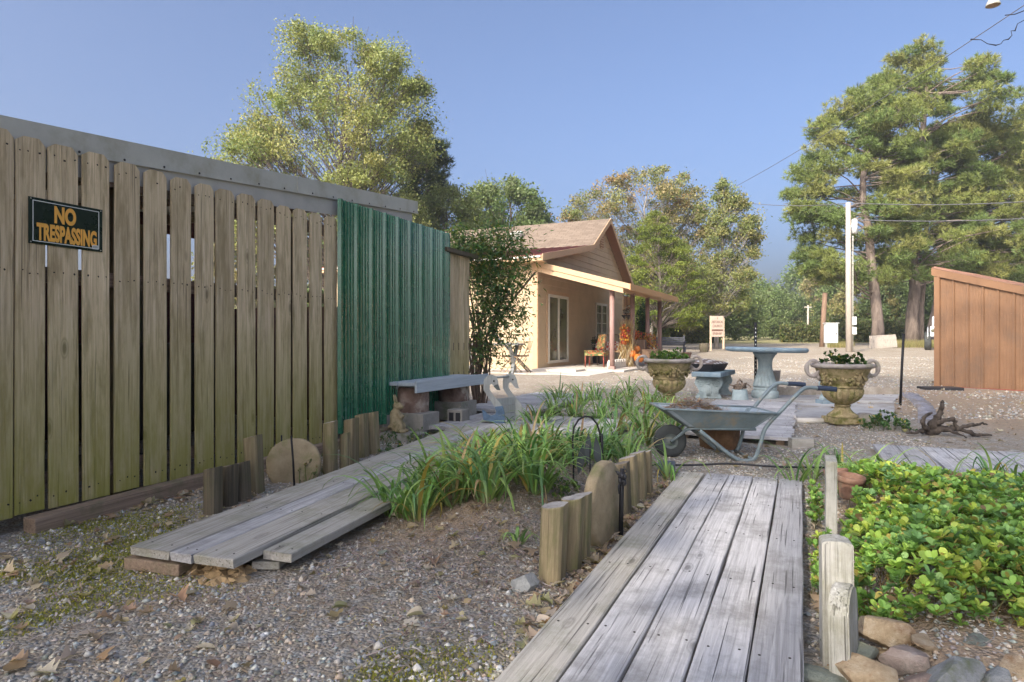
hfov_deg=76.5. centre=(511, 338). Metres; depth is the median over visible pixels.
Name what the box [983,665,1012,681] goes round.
rock
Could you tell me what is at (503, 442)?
daylily
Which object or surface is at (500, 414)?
swan planter
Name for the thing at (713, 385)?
planter
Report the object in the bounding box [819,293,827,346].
brown pole
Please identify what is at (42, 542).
rock
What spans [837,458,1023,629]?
groundcover
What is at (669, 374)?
garden urn
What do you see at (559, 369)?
patio
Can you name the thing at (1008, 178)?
pine tree
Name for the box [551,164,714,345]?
autumn tree
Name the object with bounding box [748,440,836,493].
daylily
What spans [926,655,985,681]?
rock
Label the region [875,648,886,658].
rock
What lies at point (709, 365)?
planter tray
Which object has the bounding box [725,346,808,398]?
garden table
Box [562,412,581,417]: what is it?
creeping plant
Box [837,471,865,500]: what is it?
terracotta pot
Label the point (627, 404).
daylily
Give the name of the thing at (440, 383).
plank bench
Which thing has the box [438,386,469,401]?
log stump
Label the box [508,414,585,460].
daylily
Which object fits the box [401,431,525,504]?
daylily
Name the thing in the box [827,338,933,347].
dry grass
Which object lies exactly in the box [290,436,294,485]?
metal stake
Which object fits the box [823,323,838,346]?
utility cabinet
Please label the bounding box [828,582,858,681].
edging timber
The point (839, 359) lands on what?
urn plant
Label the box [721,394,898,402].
patio
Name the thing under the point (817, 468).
daylily
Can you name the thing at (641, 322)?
ivy
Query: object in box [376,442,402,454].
weed
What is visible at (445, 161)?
tree
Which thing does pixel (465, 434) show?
daylily
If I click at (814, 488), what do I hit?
creeping plant
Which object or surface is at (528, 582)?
rock
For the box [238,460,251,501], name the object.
edging log
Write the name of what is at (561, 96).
sky
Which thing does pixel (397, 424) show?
rabbit statue
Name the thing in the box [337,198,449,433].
corrugated sheet
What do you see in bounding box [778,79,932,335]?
pine tree
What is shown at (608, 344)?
tablecloth
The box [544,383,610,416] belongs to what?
daylily
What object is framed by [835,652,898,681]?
rock
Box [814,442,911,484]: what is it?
daylily
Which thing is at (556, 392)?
daylily
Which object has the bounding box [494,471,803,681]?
boardwalk
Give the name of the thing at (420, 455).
daylily
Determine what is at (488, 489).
daylily
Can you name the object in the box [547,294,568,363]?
sliding door
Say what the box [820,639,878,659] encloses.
rock
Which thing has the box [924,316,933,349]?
utility vehicle
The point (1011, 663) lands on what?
rock
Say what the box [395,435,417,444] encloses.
weed
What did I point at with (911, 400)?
brick
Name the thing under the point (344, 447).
edging log
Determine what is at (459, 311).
fence end
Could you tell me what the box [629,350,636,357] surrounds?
pumpkin
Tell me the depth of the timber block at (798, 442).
5.66 m
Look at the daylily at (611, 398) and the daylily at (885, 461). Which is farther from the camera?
the daylily at (611, 398)
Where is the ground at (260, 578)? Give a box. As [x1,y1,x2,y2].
[0,336,1023,681]
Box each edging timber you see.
[819,534,853,665]
[825,455,836,533]
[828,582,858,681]
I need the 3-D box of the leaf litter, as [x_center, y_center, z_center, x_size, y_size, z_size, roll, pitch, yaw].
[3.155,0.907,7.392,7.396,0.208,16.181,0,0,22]
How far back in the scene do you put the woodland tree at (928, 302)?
57.40 m
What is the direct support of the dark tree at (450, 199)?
on the ground at (260, 578)
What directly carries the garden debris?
in the wheelbarrow
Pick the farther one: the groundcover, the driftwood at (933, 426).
the driftwood at (933, 426)
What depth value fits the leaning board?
16.94 m
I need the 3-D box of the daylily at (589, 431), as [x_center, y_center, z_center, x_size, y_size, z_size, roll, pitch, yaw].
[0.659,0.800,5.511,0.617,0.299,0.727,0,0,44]
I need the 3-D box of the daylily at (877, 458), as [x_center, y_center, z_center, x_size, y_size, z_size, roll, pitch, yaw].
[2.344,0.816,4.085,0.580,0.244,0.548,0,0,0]
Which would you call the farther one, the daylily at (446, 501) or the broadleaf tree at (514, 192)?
the broadleaf tree at (514, 192)
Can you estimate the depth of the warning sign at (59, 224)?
3.52 m
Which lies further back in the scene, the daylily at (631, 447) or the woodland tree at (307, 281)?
the woodland tree at (307, 281)
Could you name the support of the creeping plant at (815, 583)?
on the ground at (260, 578)
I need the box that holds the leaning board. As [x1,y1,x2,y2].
[495,334,530,371]
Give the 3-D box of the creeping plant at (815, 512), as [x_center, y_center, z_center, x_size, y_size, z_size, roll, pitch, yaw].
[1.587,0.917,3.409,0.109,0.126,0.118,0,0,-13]
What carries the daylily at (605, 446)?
on the ground at (260, 578)
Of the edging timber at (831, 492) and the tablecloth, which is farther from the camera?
the tablecloth
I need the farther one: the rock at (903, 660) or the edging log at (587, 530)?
the edging log at (587, 530)
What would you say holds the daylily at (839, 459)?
on the ground at (260, 578)
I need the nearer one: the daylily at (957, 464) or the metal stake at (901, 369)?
the daylily at (957, 464)
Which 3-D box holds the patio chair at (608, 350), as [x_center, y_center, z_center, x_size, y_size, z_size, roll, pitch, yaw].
[3.234,0.365,20.579,0.480,0.972,0.583,0,0,25]
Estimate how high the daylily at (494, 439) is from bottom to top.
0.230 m
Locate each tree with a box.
[187,14,452,289]
[191,223,275,308]
[274,235,323,306]
[395,131,454,215]
[415,175,489,231]
[462,170,559,228]
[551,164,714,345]
[625,209,709,348]
[636,259,709,340]
[671,276,731,326]
[681,173,772,348]
[715,279,777,340]
[731,278,782,338]
[752,280,797,338]
[767,281,801,337]
[770,257,822,322]
[774,289,816,338]
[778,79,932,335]
[795,260,860,323]
[805,281,867,322]
[827,261,904,320]
[848,32,1019,341]
[853,279,929,325]
[883,278,933,321]
[889,117,991,339]
[898,277,933,324]
[925,104,1023,340]
[934,130,1023,286]
[998,84,1023,274]
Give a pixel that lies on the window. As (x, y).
(601, 310)
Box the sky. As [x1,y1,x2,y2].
[0,0,1023,304]
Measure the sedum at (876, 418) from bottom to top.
0.199 m
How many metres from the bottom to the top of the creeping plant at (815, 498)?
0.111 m
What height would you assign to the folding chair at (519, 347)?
0.838 m
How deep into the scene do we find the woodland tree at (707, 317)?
51.58 m
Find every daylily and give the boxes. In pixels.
[322,445,455,528]
[336,455,492,528]
[366,427,487,514]
[381,429,521,527]
[392,439,481,469]
[394,425,512,497]
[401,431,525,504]
[406,426,519,470]
[412,422,539,486]
[415,432,560,514]
[433,423,577,475]
[438,428,504,458]
[439,430,509,458]
[446,423,488,447]
[451,430,596,496]
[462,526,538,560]
[465,428,517,445]
[465,428,603,505]
[470,398,574,472]
[476,425,555,464]
[491,410,607,465]
[506,396,570,426]
[507,417,563,440]
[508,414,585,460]
[517,417,570,439]
[525,384,575,412]
[529,410,623,473]
[534,373,593,397]
[538,412,617,456]
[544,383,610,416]
[551,416,648,463]
[553,380,603,405]
[562,420,621,441]
[566,387,634,420]
[568,395,645,440]
[570,378,614,400]
[580,380,640,410]
[586,423,632,457]
[589,419,687,474]
[591,424,663,463]
[601,388,676,430]
[603,385,654,416]
[607,373,650,400]
[607,401,675,446]
[627,376,677,410]
[627,397,692,438]
[628,439,711,481]
[635,392,699,422]
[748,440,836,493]
[772,445,849,480]
[798,441,882,473]
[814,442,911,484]
[823,448,913,479]
[841,457,920,466]
[901,443,996,475]
[952,442,1023,472]
[955,446,1023,474]
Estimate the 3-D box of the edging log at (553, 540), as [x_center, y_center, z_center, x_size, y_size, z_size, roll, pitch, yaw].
[0.168,0.878,2.687,0.103,0.406,0.116,3,3,24]
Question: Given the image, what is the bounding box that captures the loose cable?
[970,10,1023,45]
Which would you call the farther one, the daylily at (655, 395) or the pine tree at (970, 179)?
the pine tree at (970, 179)
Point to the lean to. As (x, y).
(292, 192)
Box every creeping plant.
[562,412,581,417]
[804,502,824,526]
[805,490,824,510]
[805,527,831,551]
[807,479,822,497]
[808,546,818,565]
[809,555,818,580]
[809,564,818,593]
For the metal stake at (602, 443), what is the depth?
4.22 m
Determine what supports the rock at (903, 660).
on the ground at (260, 578)
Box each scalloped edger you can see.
[777,386,815,394]
[863,387,875,393]
[865,387,899,393]
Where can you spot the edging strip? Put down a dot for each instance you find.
(746, 464)
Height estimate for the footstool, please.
0.431 m
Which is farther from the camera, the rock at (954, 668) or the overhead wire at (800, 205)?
the overhead wire at (800, 205)
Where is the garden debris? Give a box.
[657,396,720,410]
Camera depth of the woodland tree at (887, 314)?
59.59 m
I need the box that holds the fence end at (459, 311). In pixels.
[445,247,478,374]
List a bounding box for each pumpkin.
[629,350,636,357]
[634,344,639,352]
[634,352,643,361]
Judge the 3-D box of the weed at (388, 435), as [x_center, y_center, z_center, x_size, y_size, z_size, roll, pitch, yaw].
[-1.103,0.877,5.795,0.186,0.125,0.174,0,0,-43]
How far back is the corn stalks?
19.38 m
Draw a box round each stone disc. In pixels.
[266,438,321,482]
[584,460,618,547]
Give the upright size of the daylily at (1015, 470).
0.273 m
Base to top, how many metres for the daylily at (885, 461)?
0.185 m
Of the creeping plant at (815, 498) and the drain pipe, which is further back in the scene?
the drain pipe
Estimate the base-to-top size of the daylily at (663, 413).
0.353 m
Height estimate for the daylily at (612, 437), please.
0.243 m
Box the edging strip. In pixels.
[652,463,824,468]
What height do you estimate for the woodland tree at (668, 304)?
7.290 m
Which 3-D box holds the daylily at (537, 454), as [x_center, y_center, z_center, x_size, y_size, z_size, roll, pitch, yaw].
[0.116,0.684,3.771,0.778,0.332,0.764,0,0,-30]
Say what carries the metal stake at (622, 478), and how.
on the ground at (260, 578)
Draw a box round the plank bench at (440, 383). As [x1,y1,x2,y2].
[389,374,488,392]
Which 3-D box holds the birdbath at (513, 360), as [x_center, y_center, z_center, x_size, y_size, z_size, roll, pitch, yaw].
[-0.498,0.522,16.600,1.500,0.830,0.906,0,0,14]
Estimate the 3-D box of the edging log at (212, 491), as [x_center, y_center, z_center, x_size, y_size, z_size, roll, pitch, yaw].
[-1.698,0.897,3.686,0.089,0.346,0.100,0,0,24]
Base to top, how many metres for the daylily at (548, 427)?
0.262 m
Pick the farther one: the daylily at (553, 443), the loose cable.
the loose cable
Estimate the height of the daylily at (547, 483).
0.344 m
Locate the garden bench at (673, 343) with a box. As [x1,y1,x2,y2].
[654,335,685,351]
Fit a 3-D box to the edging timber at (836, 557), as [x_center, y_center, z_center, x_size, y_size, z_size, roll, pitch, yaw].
[1.009,0.888,2.022,0.088,0.525,0.110,0,-4,20]
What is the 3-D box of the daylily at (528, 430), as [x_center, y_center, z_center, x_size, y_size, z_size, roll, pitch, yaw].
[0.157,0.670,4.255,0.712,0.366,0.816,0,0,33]
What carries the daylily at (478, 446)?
on the ground at (260, 578)
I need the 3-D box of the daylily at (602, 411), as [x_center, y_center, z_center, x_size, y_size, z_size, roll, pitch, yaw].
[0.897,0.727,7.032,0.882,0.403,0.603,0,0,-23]
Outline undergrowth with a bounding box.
[635,314,928,342]
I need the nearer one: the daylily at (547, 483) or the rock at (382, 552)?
the rock at (382, 552)
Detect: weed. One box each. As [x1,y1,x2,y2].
[298,453,324,482]
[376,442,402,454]
[380,430,396,443]
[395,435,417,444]
[410,427,429,440]
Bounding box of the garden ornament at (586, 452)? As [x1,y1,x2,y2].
[577,433,600,474]
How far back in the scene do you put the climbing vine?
8.44 m
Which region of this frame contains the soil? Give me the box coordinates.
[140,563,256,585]
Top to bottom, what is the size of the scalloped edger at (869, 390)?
0.180 m
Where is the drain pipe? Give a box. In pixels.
[795,418,827,423]
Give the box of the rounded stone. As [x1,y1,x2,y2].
[857,413,873,423]
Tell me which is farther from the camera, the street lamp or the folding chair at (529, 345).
the folding chair at (529, 345)
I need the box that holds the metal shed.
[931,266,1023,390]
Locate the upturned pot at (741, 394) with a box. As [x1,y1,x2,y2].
[731,389,748,399]
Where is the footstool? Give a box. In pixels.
[584,352,607,366]
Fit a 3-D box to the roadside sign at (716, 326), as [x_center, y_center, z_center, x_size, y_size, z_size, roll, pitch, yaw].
[10.091,-0.235,31.981,0.705,1.740,0.123,0,0,3]
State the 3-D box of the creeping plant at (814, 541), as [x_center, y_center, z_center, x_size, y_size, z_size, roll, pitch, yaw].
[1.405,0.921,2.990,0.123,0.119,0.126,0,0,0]
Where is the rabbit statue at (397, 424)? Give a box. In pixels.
[388,395,408,432]
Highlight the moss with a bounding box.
[0,499,524,681]
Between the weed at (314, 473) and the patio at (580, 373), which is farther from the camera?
the patio at (580, 373)
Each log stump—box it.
[397,387,428,412]
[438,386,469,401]
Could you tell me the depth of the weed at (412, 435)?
5.94 m
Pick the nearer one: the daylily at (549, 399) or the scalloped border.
the daylily at (549, 399)
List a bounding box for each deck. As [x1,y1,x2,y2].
[429,412,631,438]
[477,392,594,413]
[682,399,796,444]
[873,444,1023,475]
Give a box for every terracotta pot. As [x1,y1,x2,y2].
[823,468,848,486]
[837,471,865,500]
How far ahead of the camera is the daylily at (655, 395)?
7.67 m
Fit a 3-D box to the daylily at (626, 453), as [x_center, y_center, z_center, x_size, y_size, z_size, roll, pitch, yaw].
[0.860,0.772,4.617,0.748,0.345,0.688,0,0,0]
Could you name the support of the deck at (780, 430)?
on the ground at (260, 578)
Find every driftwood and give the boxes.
[729,378,750,389]
[906,400,991,437]
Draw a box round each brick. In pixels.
[910,398,924,402]
[917,408,935,412]
[917,417,932,423]
[918,410,935,411]
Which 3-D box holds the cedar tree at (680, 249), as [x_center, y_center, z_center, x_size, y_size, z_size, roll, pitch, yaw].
[7.677,-2.954,32.932,4.779,7.524,4.094,0,0,-28]
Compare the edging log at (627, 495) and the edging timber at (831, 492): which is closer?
the edging timber at (831, 492)
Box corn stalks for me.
[616,316,637,366]
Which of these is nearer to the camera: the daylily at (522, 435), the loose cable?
the daylily at (522, 435)
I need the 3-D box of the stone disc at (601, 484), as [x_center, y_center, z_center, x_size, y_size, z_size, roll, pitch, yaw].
[0.451,0.819,3.186,0.060,0.430,0.430,-2,-1,28]
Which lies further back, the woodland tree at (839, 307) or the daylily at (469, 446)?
the woodland tree at (839, 307)
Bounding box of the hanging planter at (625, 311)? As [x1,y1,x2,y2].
[622,305,629,319]
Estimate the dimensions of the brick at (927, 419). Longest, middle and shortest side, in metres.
0.200 x 0.120 x 0.100 m
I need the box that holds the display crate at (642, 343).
[635,339,659,357]
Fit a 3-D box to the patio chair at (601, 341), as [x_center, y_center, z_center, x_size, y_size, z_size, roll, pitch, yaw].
[2.579,0.365,20.046,0.583,0.972,0.480,0,0,-20]
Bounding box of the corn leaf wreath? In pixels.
[619,323,630,344]
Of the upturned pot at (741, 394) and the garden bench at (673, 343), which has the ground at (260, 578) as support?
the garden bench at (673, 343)
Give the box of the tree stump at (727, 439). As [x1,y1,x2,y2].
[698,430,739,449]
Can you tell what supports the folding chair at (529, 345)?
on the patio at (580, 373)
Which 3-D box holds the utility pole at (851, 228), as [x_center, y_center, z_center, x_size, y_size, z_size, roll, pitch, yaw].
[16.197,-2.836,31.000,0.557,7.285,0.300,0,0,0]
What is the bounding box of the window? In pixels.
[595,303,607,340]
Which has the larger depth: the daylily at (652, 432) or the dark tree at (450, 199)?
the dark tree at (450, 199)
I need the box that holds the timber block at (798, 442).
[788,437,813,448]
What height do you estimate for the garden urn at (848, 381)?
0.700 m
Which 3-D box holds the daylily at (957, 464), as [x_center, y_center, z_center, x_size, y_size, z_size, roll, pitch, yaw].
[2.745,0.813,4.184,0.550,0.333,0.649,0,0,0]
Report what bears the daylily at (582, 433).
on the ground at (260, 578)
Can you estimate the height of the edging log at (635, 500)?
0.391 m
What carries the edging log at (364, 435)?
on the ground at (260, 578)
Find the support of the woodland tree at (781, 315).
on the ground at (260, 578)
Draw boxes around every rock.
[36,539,45,544]
[378,550,386,555]
[511,572,538,593]
[804,663,848,681]
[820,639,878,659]
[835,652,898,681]
[858,615,916,648]
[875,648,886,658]
[879,644,930,675]
[903,672,931,681]
[910,633,939,650]
[921,642,947,654]
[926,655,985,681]
[963,632,991,646]
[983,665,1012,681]
[999,653,1023,677]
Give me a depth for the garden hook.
3.90 m
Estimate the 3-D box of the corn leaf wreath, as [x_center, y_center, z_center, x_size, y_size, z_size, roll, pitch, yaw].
[3.351,-0.118,19.254,0.345,0.666,0.354,0,0,0]
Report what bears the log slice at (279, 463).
on the ground at (260, 578)
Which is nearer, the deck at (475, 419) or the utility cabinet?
the deck at (475, 419)
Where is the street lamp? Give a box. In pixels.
[985,0,1000,8]
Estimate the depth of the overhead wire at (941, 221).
30.71 m
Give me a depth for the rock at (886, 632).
2.01 m
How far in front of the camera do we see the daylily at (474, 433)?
4.70 m
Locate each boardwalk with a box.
[124,426,512,575]
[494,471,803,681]
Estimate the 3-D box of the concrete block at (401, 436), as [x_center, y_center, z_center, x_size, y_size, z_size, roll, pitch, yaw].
[-1.028,0.938,6.142,0.400,0.100,0.220,0,0,20]
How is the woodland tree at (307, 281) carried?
on the ground at (260, 578)
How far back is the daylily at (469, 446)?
4.53 m
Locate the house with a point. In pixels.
(587, 283)
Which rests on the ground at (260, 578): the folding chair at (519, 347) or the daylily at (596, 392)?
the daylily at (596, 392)
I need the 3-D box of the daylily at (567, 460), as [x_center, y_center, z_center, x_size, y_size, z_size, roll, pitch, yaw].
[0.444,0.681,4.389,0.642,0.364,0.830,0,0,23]
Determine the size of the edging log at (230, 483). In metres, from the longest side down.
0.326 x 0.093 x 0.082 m
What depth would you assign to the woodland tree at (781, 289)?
94.23 m
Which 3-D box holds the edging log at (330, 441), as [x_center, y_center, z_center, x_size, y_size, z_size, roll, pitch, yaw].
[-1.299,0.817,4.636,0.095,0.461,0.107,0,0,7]
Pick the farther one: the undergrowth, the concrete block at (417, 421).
the undergrowth
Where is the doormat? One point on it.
(951, 388)
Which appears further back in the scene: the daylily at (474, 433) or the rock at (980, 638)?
the daylily at (474, 433)
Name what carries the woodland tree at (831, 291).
on the ground at (260, 578)
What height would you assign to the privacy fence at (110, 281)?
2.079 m
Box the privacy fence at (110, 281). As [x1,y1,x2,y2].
[0,128,391,533]
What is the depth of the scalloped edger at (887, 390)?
10.50 m
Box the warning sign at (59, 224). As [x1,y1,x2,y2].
[28,196,101,251]
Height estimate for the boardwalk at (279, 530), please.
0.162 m
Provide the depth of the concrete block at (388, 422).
6.34 m
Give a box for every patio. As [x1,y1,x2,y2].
[474,369,613,375]
[532,368,584,371]
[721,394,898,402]
[794,403,894,422]
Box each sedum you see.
[551,477,580,498]
[856,409,917,430]
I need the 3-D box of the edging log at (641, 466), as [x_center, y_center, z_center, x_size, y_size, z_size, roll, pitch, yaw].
[0.761,0.876,3.927,0.095,0.391,0.107,-3,-1,24]
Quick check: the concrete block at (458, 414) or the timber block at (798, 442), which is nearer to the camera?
the timber block at (798, 442)
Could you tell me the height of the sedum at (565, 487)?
0.115 m
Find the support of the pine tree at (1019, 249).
on the ground at (260, 578)
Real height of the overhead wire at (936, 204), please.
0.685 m
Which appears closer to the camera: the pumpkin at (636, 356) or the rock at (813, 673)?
the rock at (813, 673)
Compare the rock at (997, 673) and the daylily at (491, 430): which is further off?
the daylily at (491, 430)
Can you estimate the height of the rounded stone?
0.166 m
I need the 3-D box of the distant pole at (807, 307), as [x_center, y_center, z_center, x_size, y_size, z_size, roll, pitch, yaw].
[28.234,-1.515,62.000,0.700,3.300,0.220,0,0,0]
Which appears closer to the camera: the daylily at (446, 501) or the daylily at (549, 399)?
the daylily at (446, 501)
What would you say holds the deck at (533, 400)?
on the ground at (260, 578)
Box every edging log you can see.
[203,466,222,514]
[223,463,238,506]
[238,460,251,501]
[243,434,264,493]
[323,420,337,474]
[339,432,349,468]
[344,417,358,464]
[355,413,368,457]
[368,411,379,454]
[539,501,568,584]
[561,495,585,572]
[574,492,591,562]
[615,461,631,515]
[618,455,639,505]
[629,451,646,501]
[646,450,652,496]
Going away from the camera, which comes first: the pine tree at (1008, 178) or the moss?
the moss
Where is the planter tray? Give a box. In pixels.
[691,359,727,371]
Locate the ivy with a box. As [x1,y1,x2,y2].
[636,298,650,338]
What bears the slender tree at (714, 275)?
on the ground at (260, 578)
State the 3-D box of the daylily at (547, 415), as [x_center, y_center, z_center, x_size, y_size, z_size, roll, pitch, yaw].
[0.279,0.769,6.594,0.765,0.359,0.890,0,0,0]
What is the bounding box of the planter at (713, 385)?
[691,369,734,398]
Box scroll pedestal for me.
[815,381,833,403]
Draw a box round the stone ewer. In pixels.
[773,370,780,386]
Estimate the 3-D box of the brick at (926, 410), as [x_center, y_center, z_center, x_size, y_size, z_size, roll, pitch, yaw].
[5.046,0.937,7.905,0.200,0.120,0.100,1,0,-31]
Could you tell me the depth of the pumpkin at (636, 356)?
19.11 m
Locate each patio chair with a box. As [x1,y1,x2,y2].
[584,334,606,365]
[605,334,620,364]
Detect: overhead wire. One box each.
[729,5,1023,189]
[752,203,845,205]
[851,201,1023,204]
[857,218,1023,221]
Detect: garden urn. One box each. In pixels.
[635,355,702,402]
[804,359,880,424]
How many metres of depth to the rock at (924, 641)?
1.92 m
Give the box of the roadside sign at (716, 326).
[710,316,723,350]
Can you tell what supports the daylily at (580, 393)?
on the ground at (260, 578)
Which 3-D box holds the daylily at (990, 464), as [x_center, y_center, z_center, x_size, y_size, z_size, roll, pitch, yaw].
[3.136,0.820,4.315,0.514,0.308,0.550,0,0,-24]
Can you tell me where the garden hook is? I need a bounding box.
[572,415,600,485]
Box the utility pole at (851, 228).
[845,202,857,351]
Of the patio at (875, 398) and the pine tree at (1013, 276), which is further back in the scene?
the pine tree at (1013, 276)
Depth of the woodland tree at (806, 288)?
83.74 m
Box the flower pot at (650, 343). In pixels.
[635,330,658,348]
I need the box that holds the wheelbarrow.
[649,381,836,460]
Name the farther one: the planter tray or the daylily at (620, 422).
the planter tray
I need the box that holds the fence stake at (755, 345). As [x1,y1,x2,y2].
[754,322,756,378]
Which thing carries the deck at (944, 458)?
on the ground at (260, 578)
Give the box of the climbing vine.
[440,209,553,403]
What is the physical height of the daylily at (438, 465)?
0.432 m
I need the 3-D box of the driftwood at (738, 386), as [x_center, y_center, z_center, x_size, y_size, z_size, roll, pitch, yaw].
[3.357,0.685,9.601,0.262,0.190,0.219,0,0,-37]
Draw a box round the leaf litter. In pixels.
[0,379,1023,681]
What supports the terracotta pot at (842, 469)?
on the ground at (260, 578)
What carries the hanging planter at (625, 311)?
hanging from the house
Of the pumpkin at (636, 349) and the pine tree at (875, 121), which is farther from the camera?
the pine tree at (875, 121)
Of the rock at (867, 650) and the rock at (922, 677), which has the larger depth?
the rock at (867, 650)
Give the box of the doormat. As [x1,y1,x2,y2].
[917,386,963,390]
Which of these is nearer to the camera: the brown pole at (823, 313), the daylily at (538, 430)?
the daylily at (538, 430)
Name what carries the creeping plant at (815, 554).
on the ground at (260, 578)
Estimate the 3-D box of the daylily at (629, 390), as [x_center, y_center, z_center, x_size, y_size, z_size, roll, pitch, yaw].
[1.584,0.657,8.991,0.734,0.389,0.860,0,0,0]
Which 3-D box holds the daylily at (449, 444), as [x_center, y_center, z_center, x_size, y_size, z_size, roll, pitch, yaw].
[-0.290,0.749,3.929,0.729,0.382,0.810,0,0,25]
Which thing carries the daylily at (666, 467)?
on the ground at (260, 578)
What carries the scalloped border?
on the porch floor
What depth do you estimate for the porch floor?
18.89 m
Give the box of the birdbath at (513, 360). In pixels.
[469,342,523,373]
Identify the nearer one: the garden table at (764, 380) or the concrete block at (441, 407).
the concrete block at (441, 407)
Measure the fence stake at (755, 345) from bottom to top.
1.150 m
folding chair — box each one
[500,341,523,372]
[514,341,532,372]
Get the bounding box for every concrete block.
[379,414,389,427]
[380,431,426,441]
[402,411,438,430]
[434,400,476,419]
[447,408,469,421]
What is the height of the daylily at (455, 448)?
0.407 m
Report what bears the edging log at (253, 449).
on the ground at (260, 578)
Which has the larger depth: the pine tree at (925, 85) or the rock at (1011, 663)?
the pine tree at (925, 85)
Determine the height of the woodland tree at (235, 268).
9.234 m
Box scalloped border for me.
[607,359,627,368]
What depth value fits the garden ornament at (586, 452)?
3.92 m
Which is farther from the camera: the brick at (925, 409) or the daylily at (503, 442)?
the brick at (925, 409)
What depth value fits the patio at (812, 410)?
8.27 m
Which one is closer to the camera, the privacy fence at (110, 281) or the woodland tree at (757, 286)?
the privacy fence at (110, 281)
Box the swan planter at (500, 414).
[481,373,522,422]
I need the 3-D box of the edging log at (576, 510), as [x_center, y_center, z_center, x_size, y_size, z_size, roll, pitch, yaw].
[0.251,0.878,2.807,0.098,0.406,0.109,4,2,24]
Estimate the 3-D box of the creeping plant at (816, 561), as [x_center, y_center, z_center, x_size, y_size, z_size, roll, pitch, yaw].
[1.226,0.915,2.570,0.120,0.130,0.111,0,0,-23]
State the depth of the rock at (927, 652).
1.93 m
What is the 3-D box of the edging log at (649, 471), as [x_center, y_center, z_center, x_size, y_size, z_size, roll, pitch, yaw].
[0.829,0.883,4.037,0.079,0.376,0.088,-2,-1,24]
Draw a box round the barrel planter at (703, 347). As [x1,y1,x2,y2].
[699,343,708,351]
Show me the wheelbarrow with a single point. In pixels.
(742, 419)
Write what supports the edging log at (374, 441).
on the ground at (260, 578)
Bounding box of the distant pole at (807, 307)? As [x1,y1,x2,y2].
[804,305,811,324]
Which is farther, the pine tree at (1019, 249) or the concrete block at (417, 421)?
the pine tree at (1019, 249)
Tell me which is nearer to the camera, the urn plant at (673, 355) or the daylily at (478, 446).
the daylily at (478, 446)
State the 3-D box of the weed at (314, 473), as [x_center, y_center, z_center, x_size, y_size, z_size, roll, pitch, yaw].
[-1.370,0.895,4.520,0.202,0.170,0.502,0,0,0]
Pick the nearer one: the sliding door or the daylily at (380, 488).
the daylily at (380, 488)
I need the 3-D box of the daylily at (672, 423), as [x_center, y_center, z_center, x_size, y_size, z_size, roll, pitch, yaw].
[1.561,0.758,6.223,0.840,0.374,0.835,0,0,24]
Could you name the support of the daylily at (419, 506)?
on the ground at (260, 578)
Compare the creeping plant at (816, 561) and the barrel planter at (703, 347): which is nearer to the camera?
the creeping plant at (816, 561)
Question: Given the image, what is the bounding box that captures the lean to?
[0,115,417,439]
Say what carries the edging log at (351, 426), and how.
on the ground at (260, 578)
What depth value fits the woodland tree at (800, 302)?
68.58 m
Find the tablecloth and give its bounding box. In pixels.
[595,341,620,349]
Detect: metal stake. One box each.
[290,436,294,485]
[601,434,602,456]
[616,466,627,534]
[899,334,904,404]
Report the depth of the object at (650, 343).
20.32 m
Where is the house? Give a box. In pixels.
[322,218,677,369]
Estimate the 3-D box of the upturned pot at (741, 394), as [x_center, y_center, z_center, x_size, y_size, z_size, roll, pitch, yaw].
[3.374,0.833,9.618,0.250,0.155,0.250,0,0,0]
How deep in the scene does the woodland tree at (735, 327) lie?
56.73 m
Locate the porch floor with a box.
[546,361,646,371]
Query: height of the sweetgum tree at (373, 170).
15.866 m
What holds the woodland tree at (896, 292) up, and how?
on the ground at (260, 578)
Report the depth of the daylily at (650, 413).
6.57 m
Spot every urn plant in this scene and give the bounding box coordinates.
[649,347,689,358]
[819,349,867,363]
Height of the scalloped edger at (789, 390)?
0.180 m

